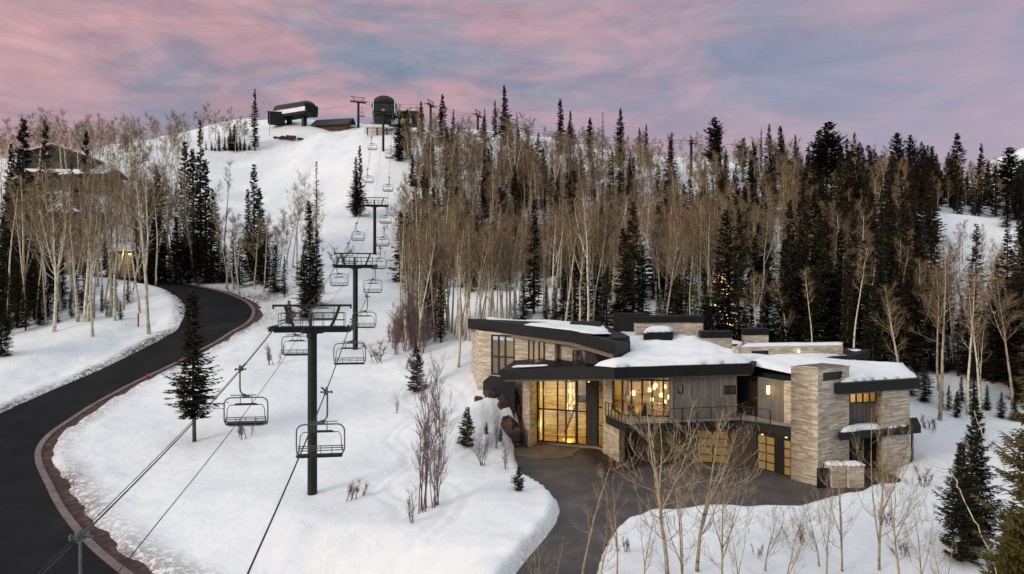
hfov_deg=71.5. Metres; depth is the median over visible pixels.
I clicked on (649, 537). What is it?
aspen tree
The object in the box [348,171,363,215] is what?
fir tree
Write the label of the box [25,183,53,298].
aspen tree
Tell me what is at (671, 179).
fir tree
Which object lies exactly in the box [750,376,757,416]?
door window
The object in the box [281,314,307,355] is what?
lift chair
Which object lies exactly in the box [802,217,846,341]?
fir tree
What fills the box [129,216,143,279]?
fir tree
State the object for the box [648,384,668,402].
pendant cluster
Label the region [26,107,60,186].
aspen tree
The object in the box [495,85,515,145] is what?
fir tree
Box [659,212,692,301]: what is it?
aspen tree
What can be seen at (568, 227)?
aspen tree
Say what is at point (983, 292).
aspen tree
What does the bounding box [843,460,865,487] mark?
stone pillar
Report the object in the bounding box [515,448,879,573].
driveway
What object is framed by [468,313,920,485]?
modern house
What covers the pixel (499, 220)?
aspen tree
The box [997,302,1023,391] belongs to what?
fir tree
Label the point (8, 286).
fir tree
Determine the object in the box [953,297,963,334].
fir tree
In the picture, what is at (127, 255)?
aspen tree
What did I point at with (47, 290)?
fir tree
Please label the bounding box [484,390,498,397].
boulder
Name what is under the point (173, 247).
fir tree
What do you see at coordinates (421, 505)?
bare shrub
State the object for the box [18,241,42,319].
fir tree
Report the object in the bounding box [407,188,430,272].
aspen tree
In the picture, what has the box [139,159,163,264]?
aspen tree
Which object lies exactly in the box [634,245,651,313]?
fir tree
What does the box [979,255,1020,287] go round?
aspen tree
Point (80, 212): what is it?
aspen tree
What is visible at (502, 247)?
aspen tree
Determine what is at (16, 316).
fir tree
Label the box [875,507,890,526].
bare shrub
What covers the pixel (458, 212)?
aspen tree
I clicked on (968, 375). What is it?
aspen tree
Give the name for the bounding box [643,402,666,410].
dining table
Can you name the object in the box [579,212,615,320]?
aspen tree
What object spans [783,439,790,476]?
garage door
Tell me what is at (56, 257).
fir tree
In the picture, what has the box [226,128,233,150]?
fir tree
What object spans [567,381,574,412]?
chandelier
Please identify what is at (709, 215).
aspen tree
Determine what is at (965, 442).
bare shrub
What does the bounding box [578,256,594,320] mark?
fir tree
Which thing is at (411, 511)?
bare shrub
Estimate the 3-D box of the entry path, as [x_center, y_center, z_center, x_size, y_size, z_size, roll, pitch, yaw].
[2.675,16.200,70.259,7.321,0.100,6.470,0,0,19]
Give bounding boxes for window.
[491,334,514,374]
[528,340,543,359]
[537,381,576,444]
[572,350,585,362]
[577,381,586,445]
[597,380,602,447]
[613,380,621,413]
[622,378,669,416]
[724,385,735,394]
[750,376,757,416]
[849,393,876,402]
[850,438,864,469]
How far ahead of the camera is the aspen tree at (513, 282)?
107.37 m
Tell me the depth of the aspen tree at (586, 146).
202.46 m
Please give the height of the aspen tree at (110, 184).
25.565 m
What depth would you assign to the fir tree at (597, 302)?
104.76 m
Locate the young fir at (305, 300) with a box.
[297,284,312,317]
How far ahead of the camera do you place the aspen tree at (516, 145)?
194.16 m
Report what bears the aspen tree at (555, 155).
on the snowy ground
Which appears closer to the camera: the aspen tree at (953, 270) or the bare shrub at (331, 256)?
the aspen tree at (953, 270)
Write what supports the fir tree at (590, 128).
on the snowy ground
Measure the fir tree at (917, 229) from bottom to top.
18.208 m
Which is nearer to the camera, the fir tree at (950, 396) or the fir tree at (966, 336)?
the fir tree at (950, 396)
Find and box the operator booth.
[267,111,284,124]
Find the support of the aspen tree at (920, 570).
on the snowy ground
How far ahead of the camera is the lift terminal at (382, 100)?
263.24 m
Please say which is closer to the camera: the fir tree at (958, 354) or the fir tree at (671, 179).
the fir tree at (958, 354)
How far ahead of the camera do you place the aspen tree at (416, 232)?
105.68 m
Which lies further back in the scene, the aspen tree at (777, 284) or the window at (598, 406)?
the aspen tree at (777, 284)
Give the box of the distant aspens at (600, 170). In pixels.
[0,104,1023,358]
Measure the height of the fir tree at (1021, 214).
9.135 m
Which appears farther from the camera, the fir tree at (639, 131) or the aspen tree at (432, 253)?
the fir tree at (639, 131)
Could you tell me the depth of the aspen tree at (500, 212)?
144.19 m
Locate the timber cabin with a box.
[310,118,355,130]
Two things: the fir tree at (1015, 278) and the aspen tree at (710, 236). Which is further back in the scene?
the aspen tree at (710, 236)
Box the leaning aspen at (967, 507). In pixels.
[924,456,999,573]
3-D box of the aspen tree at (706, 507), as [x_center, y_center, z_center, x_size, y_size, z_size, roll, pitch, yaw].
[11.496,11.142,40.165,5.646,10.225,5.433,0,0,-15]
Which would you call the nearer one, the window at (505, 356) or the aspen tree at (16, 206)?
the window at (505, 356)
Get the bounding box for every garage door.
[651,431,682,460]
[697,430,727,463]
[757,434,774,472]
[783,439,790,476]
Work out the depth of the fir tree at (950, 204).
199.95 m
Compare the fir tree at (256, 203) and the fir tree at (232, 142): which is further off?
the fir tree at (232, 142)
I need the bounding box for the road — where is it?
[0,273,251,573]
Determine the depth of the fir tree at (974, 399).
81.93 m
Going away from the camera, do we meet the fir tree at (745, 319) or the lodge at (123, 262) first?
the fir tree at (745, 319)
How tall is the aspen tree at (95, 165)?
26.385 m
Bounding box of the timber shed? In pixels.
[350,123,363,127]
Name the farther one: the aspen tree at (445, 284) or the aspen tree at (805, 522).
the aspen tree at (445, 284)
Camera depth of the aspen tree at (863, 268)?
86.11 m
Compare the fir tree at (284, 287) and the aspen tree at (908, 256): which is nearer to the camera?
the aspen tree at (908, 256)
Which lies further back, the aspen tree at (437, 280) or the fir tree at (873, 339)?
the aspen tree at (437, 280)
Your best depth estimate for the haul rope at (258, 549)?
30.24 m
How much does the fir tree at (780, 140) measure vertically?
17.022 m
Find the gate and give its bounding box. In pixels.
[817,468,828,487]
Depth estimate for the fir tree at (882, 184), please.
199.93 m
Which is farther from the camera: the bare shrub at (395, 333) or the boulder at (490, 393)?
the bare shrub at (395, 333)
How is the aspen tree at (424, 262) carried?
on the snowy ground
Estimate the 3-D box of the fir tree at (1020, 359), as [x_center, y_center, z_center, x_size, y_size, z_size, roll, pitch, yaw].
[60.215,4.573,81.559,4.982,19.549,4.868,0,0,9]
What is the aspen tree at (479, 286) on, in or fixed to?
on the snowy ground
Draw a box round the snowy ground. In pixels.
[0,118,1023,573]
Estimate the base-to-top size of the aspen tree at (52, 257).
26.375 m
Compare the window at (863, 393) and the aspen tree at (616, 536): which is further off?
the window at (863, 393)
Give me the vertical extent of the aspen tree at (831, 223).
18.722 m
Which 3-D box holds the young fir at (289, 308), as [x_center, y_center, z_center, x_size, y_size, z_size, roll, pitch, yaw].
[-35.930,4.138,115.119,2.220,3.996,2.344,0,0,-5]
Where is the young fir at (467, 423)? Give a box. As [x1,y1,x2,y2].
[457,407,475,446]
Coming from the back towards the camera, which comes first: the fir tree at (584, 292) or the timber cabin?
the timber cabin
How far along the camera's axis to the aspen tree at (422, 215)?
113.40 m
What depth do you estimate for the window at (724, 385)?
65.07 m
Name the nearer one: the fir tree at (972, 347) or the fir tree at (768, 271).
the fir tree at (972, 347)
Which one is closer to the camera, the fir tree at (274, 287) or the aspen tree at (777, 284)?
the aspen tree at (777, 284)
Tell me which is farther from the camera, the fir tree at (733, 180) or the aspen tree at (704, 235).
the fir tree at (733, 180)
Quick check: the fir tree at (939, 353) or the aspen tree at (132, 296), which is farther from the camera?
the aspen tree at (132, 296)
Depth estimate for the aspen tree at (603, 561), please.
36.39 m
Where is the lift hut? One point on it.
(413, 118)
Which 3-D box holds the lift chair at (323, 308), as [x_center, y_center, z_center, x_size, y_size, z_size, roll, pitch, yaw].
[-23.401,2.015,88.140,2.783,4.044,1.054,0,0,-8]
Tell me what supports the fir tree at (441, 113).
on the snowy ground
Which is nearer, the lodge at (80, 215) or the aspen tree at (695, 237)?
the aspen tree at (695, 237)
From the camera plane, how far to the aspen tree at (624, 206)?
128.95 m
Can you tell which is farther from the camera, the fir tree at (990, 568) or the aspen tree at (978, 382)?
the aspen tree at (978, 382)
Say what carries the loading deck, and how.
on the snowy ground
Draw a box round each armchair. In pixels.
[627,405,637,418]
[637,405,647,418]
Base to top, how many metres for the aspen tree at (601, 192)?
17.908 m
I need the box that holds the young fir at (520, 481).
[510,466,525,490]
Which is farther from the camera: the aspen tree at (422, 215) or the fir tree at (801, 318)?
the aspen tree at (422, 215)
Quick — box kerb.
[35,274,254,573]
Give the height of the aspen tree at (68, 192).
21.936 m
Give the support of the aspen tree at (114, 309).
on the snowy ground
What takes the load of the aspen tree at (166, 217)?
on the snowy ground
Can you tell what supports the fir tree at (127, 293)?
on the snowy ground
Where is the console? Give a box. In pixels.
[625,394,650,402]
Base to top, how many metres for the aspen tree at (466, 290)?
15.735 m
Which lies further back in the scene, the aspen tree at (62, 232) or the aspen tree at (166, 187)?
the aspen tree at (166, 187)
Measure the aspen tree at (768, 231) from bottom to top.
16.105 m
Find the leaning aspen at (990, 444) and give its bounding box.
[966,411,1020,486]
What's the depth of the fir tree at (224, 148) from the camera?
261.90 m
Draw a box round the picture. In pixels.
[629,382,640,393]
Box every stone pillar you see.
[824,460,847,487]
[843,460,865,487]
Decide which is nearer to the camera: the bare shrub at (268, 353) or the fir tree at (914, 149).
the bare shrub at (268, 353)
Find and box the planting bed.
[581,448,692,473]
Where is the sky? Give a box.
[0,0,1023,177]
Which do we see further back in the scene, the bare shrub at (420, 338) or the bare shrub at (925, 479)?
the bare shrub at (420, 338)
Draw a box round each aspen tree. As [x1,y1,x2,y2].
[0,158,17,223]
[0,170,5,222]
[0,177,29,315]
[0,220,20,259]
[2,181,30,320]
[3,168,40,299]
[8,180,82,332]
[12,192,34,297]
[15,179,45,318]
[18,194,43,281]
[20,193,50,319]
[25,157,69,310]
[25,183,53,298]
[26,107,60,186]
[28,222,50,325]
[32,169,45,257]
[34,163,56,232]
[36,222,52,321]
[42,162,57,265]
[43,210,61,313]
[44,157,79,273]
[48,178,94,321]
[50,185,61,269]
[54,177,74,273]
[55,194,75,315]
[58,223,80,307]
[59,212,86,308]
[60,163,93,274]
[60,172,75,250]
[63,167,76,258]
[68,211,105,336]
[69,156,95,273]
[70,171,91,261]
[71,180,106,321]
[74,196,106,321]
[75,150,107,274]
[77,160,92,259]
[77,176,100,286]
[85,159,115,316]
[86,191,106,311]
[88,181,116,275]
[89,158,107,242]
[92,212,108,317]
[94,149,131,265]
[95,166,108,226]
[101,204,127,310]
[104,188,123,306]
[105,174,123,277]
[106,155,132,278]
[109,164,124,241]
[110,171,143,281]
[111,173,135,268]
[111,187,143,274]
[112,193,129,320]
[113,127,173,333]
[113,180,147,270]
[113,182,140,313]
[119,176,142,277]
[120,112,149,184]
[120,178,131,309]
[120,213,131,295]
[123,160,137,240]
[130,165,147,236]
[130,182,152,235]
[130,211,151,303]
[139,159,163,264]
[142,160,166,279]
[145,176,161,284]
[149,177,168,253]
[151,122,181,199]
[153,179,174,259]
[157,181,175,241]
[158,173,177,257]
[159,172,169,272]
[160,168,173,234]
[161,163,178,262]
[166,166,197,279]
[167,168,197,274]
[172,159,183,223]
[203,199,235,289]
[206,209,228,292]
[209,179,222,263]
[223,159,232,262]
[225,213,238,289]
[225,217,246,294]
[261,212,273,292]
[278,177,306,277]
[285,191,307,264]
[294,170,313,253]
[298,195,317,270]
[301,190,329,280]
[376,200,415,317]
[393,223,421,344]
[395,198,414,339]
[396,227,410,344]
[398,226,420,335]
[400,239,429,321]
[402,184,423,236]
[402,226,436,336]
[403,218,449,350]
[403,244,422,303]
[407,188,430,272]
[407,237,435,326]
[408,227,438,337]
[413,212,440,305]
[413,248,437,340]
[414,214,456,331]
[416,192,442,340]
[417,217,436,340]
[427,214,437,331]
[428,232,454,338]
[431,206,448,329]
[431,227,461,335]
[433,216,465,332]
[433,227,448,329]
[436,248,455,332]
[438,192,469,237]
[441,178,452,272]
[441,209,458,329]
[442,221,479,367]
[443,205,476,334]
[443,236,464,339]
[445,227,468,326]
[445,235,477,340]
[448,234,471,334]
[449,222,512,317]
[454,215,475,334]
[454,247,468,341]
[455,118,493,198]
[458,217,487,340]
[463,231,477,319]
[464,231,506,318]
[465,221,476,332]
[465,223,508,316]
[467,240,485,318]
[468,232,501,318]
[470,230,506,316]
[471,213,515,311]
[479,233,500,316]
[483,242,493,318]
[488,203,497,230]
[493,199,506,228]
[493,230,507,317]
[493,240,512,317]
[494,226,522,318]
[494,242,520,317]
[497,121,540,196]
[498,235,514,317]
[499,209,546,318]
[500,241,508,317]
[510,239,515,319]
[513,206,527,286]
[517,532,551,573]
[523,213,540,302]
[531,209,559,313]
[538,132,578,208]
[541,202,567,319]
[545,205,587,311]
[545,222,567,284]
[550,538,569,573]
[552,198,576,310]
[553,212,606,320]
[555,200,569,313]
[557,233,565,292]
[561,223,575,320]
[565,199,587,320]
[567,450,625,573]
[568,217,588,306]
[569,178,603,320]
[572,211,619,313]
[574,126,606,198]
[574,199,603,271]
[576,197,593,307]
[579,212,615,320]
[581,201,599,320]
[586,512,624,573]
[589,197,608,299]
[595,188,606,214]
[595,215,617,304]
[597,472,635,573]
[598,229,610,320]
[604,237,622,304]
[607,220,640,298]
[610,191,631,304]
[612,383,731,573]
[614,204,632,246]
[615,189,639,283]
[615,193,632,229]
[616,192,665,311]
[631,203,647,282]
[631,203,658,303]
[633,494,659,573]
[638,464,710,573]
[639,212,667,302]
[642,211,659,301]
[645,211,662,299]
[647,227,698,313]
[649,214,705,314]
[651,202,701,313]
[654,199,674,298]
[654,203,678,314]
[654,219,663,288]
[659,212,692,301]
[662,217,683,314]
[663,398,772,571]
[665,212,695,314]
[667,192,697,298]
[678,215,698,313]
[680,202,702,301]
[683,461,759,573]
[685,218,699,308]
[686,193,718,313]
[686,228,699,314]
[690,202,727,322]
[693,220,718,296]
[694,202,728,303]
[696,200,713,297]
[696,209,719,304]
[701,201,724,316]
[703,195,725,316]
[711,227,748,297]
[712,192,753,321]
[716,198,733,297]
[723,508,749,573]
[730,222,748,304]
[740,265,776,324]
[753,502,796,570]
[754,214,778,297]
[755,255,786,336]
[771,282,798,340]
[772,513,816,573]
[789,492,830,566]
[801,210,821,259]
[801,269,813,341]
[809,454,863,571]
[811,477,842,573]
[819,222,848,298]
[822,203,857,272]
[838,249,850,305]
[844,212,867,290]
[844,389,926,570]
[846,206,875,299]
[851,243,872,347]
[864,454,939,573]
[867,245,884,334]
[868,282,910,361]
[885,234,910,339]
[893,498,951,573]
[901,228,929,283]
[904,238,963,420]
[907,256,942,343]
[912,265,936,344]
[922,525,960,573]
[924,262,958,390]
[932,240,960,335]
[937,228,957,293]
[940,235,974,290]
[940,263,964,355]
[954,264,998,414]
[961,279,983,421]
[965,228,994,308]
[966,265,1023,409]
[971,315,992,392]
[975,268,994,348]
[979,243,1023,310]
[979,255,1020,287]
[985,246,1014,299]
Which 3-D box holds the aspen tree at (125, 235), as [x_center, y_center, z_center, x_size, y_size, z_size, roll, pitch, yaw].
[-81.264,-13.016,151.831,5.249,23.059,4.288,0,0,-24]
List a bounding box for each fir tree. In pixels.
[0,118,53,308]
[0,143,19,281]
[0,183,23,317]
[0,217,8,290]
[0,299,15,356]
[2,273,15,334]
[5,262,31,327]
[11,171,49,305]
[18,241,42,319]
[19,285,31,329]
[31,119,60,250]
[32,285,52,325]
[41,273,53,317]
[47,234,60,284]
[51,252,69,308]
[68,247,83,297]
[68,290,74,317]
[69,129,101,255]
[74,262,96,309]
[100,284,104,312]
[107,274,119,304]
[116,301,123,318]
[121,275,130,300]
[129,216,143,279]
[130,190,154,275]
[131,170,181,282]
[143,248,154,283]
[153,210,166,280]
[158,228,172,282]
[162,289,227,441]
[167,217,186,282]
[169,142,198,270]
[179,148,202,264]
[182,245,195,283]
[183,159,222,279]
[186,234,203,281]
[189,188,227,283]
[190,120,210,274]
[215,230,226,273]
[215,245,230,282]
[216,133,220,150]
[221,137,226,150]
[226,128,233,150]
[227,124,239,150]
[227,229,237,280]
[232,239,246,286]
[236,136,242,149]
[241,164,271,285]
[241,189,252,270]
[246,189,275,278]
[249,89,259,150]
[256,228,273,286]
[263,245,286,292]
[281,256,288,296]
[288,245,308,303]
[291,201,326,308]
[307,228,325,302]
[312,161,319,231]
[345,157,361,216]
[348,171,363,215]
[357,146,371,215]
[406,154,417,186]
[413,257,432,333]
[416,101,425,135]
[420,171,426,206]
[427,231,451,327]
[434,188,442,228]
[434,273,446,342]
[436,94,447,140]
[451,109,456,142]
[491,101,497,136]
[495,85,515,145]
[506,127,529,192]
[508,165,519,214]
[511,290,518,319]
[515,274,532,319]
[520,200,542,313]
[539,191,547,209]
[539,285,549,319]
[546,285,560,319]
[552,99,569,151]
[553,268,570,320]
[561,150,576,190]
[564,111,576,153]
[566,243,584,320]
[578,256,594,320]
[584,118,596,160]
[584,251,609,320]
[588,157,595,198]
[596,268,622,328]
[597,228,648,327]
[601,112,604,156]
[612,287,621,315]
[614,108,628,158]
[619,202,655,313]
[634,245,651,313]
[636,127,642,160]
[643,124,650,163]
[654,287,666,314]
[661,273,676,314]
[664,251,693,314]
[668,172,675,204]
[671,302,678,314]
[681,257,696,314]
[692,291,701,314]
[697,268,714,329]
[698,117,724,166]
[700,262,732,329]
[701,296,715,329]
[709,209,752,337]
[725,209,753,340]
[732,138,749,173]
[732,170,736,188]
[736,268,769,332]
[739,302,749,340]
[744,160,758,205]
[753,268,780,342]
[758,171,775,213]
[758,285,773,341]
[758,307,765,327]
[759,129,763,172]
[763,124,773,168]
[765,239,804,342]
[768,200,810,327]
[774,126,787,161]
[778,194,841,340]
[781,159,792,197]
[785,230,817,341]
[785,279,806,341]
[792,135,796,160]
[794,296,805,341]
[797,268,828,341]
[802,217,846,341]
[805,121,850,199]
[806,129,826,178]
[807,177,812,207]
[814,269,841,341]
[827,228,858,341]
[834,275,862,347]
[840,212,870,358]
[840,262,880,346]
[849,240,891,361]
[851,194,855,212]
[858,285,891,361]
[866,230,896,361]
[870,200,908,329]
[877,172,885,199]
[880,299,894,361]
[886,262,911,354]
[887,208,921,339]
[887,286,928,373]
[888,132,907,173]
[902,269,924,349]
[903,135,919,168]
[906,285,939,370]
[906,319,923,372]
[908,217,936,337]
[914,228,958,346]
[916,358,935,401]
[922,307,947,368]
[927,319,952,373]
[933,442,993,565]
[936,171,948,205]
[938,402,1007,548]
[941,276,958,332]
[944,336,956,370]
[945,386,953,410]
[947,188,953,206]
[947,302,991,372]
[949,133,971,194]
[949,319,966,375]
[951,391,962,416]
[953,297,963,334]
[954,376,965,400]
[959,224,990,343]
[960,176,971,204]
[962,330,988,378]
[964,353,982,406]
[970,311,1023,573]
[973,143,987,194]
[976,297,1010,383]
[977,311,990,373]
[978,521,1012,573]
[981,165,1004,216]
[982,385,991,410]
[987,147,1023,208]
[987,212,1023,390]
[987,319,1012,377]
[988,256,1003,337]
[990,229,1021,349]
[994,274,1020,377]
[994,280,1022,377]
[994,392,1007,417]
[996,285,1017,386]
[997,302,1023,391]
[998,199,1013,227]
[1005,365,1022,399]
[1007,176,1023,221]
[1007,394,1019,420]
[1009,254,1023,402]
[1013,205,1023,241]
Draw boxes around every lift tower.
[267,304,353,495]
[331,253,377,349]
[350,96,366,127]
[361,197,387,254]
[373,106,392,151]
[424,99,436,129]
[472,109,483,129]
[686,135,694,174]
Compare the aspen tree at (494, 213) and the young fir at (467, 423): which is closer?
the young fir at (467, 423)
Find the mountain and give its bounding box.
[969,148,1023,188]
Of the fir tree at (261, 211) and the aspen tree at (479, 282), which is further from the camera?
the fir tree at (261, 211)
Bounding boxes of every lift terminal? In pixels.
[273,101,317,125]
[371,95,396,130]
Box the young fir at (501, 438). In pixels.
[498,427,502,440]
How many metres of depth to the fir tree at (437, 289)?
111.83 m
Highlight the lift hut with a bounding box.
[391,111,417,127]
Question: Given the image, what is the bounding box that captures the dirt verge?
[41,285,263,573]
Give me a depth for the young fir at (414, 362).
84.19 m
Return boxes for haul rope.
[42,114,376,573]
[247,112,393,573]
[359,100,993,167]
[362,103,978,169]
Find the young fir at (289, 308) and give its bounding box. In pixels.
[284,300,294,322]
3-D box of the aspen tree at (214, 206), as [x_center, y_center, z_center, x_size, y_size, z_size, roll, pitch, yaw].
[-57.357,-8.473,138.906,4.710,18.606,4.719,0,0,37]
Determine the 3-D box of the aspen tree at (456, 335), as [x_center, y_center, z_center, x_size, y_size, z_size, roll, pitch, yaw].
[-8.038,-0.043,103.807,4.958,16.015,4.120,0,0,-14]
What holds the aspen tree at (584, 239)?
on the snowy ground
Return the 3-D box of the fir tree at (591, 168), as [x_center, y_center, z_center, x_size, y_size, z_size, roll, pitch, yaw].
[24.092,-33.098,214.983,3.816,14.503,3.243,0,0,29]
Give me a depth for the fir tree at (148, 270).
137.99 m
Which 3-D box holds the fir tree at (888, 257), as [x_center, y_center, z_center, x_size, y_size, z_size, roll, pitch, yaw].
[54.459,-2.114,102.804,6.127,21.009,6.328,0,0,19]
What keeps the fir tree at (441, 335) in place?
on the snowy ground
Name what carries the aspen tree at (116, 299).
on the snowy ground
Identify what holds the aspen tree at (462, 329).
on the snowy ground
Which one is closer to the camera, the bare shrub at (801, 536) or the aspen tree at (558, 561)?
the aspen tree at (558, 561)
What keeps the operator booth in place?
on the snowy ground
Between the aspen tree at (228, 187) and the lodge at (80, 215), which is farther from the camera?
the lodge at (80, 215)
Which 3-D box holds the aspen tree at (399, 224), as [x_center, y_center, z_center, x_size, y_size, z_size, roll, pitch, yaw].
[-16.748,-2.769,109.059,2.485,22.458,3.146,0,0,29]
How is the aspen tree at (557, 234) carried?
on the snowy ground
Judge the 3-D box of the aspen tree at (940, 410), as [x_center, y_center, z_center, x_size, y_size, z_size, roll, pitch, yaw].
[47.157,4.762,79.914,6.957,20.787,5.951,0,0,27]
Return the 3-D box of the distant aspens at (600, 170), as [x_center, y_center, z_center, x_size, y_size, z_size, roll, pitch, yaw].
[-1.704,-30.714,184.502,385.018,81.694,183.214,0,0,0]
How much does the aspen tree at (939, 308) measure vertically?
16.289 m
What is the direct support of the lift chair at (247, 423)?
hanging from the haul rope at (98, 519)
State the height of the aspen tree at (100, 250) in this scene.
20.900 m
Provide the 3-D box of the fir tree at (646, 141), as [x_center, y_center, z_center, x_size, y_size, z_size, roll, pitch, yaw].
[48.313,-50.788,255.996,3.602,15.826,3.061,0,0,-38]
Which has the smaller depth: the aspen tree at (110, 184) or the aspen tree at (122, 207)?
the aspen tree at (110, 184)
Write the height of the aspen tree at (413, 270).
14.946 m
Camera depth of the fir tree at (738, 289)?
95.87 m
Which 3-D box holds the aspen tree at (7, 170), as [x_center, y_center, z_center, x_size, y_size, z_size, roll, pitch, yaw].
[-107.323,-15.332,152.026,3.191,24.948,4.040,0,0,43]
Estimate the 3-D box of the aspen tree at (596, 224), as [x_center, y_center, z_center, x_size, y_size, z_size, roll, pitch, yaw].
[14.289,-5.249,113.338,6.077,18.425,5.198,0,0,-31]
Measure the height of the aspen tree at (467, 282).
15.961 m
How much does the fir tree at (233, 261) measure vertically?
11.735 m
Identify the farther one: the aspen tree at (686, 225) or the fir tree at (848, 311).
the aspen tree at (686, 225)
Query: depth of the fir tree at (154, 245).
142.01 m
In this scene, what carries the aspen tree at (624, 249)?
on the snowy ground
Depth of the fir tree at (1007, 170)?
204.34 m
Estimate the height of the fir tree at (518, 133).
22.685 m
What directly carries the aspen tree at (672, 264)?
on the snowy ground
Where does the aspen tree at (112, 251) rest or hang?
on the snowy ground
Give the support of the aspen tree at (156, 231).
on the snowy ground
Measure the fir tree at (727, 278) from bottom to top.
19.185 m
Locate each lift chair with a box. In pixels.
[68,522,94,573]
[223,363,268,425]
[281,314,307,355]
[296,386,344,457]
[312,287,334,318]
[330,262,348,285]
[333,318,365,364]
[342,242,357,263]
[351,222,364,240]
[352,294,375,327]
[358,200,369,216]
[363,265,381,292]
[370,247,386,268]
[376,227,388,246]
[383,176,392,191]
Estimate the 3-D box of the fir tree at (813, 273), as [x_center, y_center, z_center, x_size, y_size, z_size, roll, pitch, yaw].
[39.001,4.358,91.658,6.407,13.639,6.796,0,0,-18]
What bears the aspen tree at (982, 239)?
on the snowy ground
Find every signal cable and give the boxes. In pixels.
[37,113,376,573]
[116,119,382,573]
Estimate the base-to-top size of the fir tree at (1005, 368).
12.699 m
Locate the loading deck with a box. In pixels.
[364,124,389,134]
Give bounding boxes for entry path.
[514,443,579,458]
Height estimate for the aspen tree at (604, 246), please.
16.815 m
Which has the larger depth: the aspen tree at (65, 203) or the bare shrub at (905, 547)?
the aspen tree at (65, 203)
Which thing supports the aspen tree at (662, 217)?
on the snowy ground
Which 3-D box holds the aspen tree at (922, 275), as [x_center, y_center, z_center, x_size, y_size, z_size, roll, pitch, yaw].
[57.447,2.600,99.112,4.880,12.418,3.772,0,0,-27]
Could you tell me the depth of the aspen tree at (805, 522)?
41.50 m
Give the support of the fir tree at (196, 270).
on the snowy ground
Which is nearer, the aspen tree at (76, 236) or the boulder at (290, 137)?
the aspen tree at (76, 236)
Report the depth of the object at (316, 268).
123.89 m
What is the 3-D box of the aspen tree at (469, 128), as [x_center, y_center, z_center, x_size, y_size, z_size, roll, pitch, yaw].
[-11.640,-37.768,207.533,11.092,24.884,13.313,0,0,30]
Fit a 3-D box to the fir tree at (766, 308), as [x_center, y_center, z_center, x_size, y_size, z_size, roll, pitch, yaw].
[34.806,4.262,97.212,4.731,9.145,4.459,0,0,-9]
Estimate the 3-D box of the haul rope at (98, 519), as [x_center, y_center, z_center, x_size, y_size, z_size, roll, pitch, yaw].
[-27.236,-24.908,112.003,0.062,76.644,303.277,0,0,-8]
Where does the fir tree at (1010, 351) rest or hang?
on the snowy ground
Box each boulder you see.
[286,135,295,140]
[474,396,482,401]
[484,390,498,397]
[497,398,508,409]
[498,388,519,402]
[500,415,518,429]
[504,427,522,443]
[515,403,521,417]
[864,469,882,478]
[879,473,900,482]
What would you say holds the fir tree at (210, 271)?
on the snowy ground
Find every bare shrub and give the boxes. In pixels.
[236,416,256,439]
[264,340,285,364]
[329,243,355,264]
[346,477,369,501]
[358,336,387,362]
[386,318,401,342]
[387,308,401,354]
[387,311,399,348]
[388,300,403,340]
[392,296,414,351]
[393,392,399,413]
[398,291,440,348]
[399,298,421,349]
[400,278,419,327]
[400,282,420,347]
[401,280,427,321]
[403,309,440,353]
[404,483,421,523]
[405,352,420,369]
[408,339,445,513]
[410,387,454,507]
[428,350,445,433]
[435,404,452,427]
[465,424,496,465]
[491,411,500,448]
[500,436,510,468]
[615,536,630,551]
[750,542,764,558]
[780,518,807,545]
[865,461,888,478]
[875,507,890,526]
[889,539,910,556]
[911,460,933,487]
[920,414,937,432]
[959,429,985,454]
[976,433,994,448]
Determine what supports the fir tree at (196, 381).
on the snowy ground
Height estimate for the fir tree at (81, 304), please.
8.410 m
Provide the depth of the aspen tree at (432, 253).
110.02 m
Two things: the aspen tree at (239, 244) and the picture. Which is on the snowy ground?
the aspen tree at (239, 244)
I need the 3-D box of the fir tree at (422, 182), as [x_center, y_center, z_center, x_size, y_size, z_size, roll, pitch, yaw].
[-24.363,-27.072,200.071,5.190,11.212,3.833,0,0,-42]
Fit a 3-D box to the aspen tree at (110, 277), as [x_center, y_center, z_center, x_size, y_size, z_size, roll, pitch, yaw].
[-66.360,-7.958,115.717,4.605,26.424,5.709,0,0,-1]
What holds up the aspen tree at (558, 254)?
on the snowy ground
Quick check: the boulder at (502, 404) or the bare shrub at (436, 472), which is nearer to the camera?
the bare shrub at (436, 472)
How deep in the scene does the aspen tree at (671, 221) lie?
100.70 m
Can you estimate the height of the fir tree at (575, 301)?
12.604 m
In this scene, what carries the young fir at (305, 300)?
on the snowy ground
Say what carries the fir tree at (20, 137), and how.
on the snowy ground
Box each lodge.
[13,143,103,168]
[18,169,96,190]
[48,206,112,232]
[57,170,127,192]
[118,243,167,277]
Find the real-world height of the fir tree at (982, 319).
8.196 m
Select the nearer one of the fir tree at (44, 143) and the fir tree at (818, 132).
the fir tree at (44, 143)
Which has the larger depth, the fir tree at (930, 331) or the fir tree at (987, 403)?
the fir tree at (930, 331)
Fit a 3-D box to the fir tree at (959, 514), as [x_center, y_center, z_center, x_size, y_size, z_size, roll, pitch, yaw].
[26.640,12.788,42.126,2.921,7.233,3.336,0,0,6]
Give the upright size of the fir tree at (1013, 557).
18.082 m
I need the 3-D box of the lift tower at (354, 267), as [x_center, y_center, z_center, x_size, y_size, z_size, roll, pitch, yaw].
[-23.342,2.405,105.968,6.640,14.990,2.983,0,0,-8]
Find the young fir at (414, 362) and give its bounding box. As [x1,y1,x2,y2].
[404,346,428,392]
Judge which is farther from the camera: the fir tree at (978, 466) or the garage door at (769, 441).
the garage door at (769, 441)
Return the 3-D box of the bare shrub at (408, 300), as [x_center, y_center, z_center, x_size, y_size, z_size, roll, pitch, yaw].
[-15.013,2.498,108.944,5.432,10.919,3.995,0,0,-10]

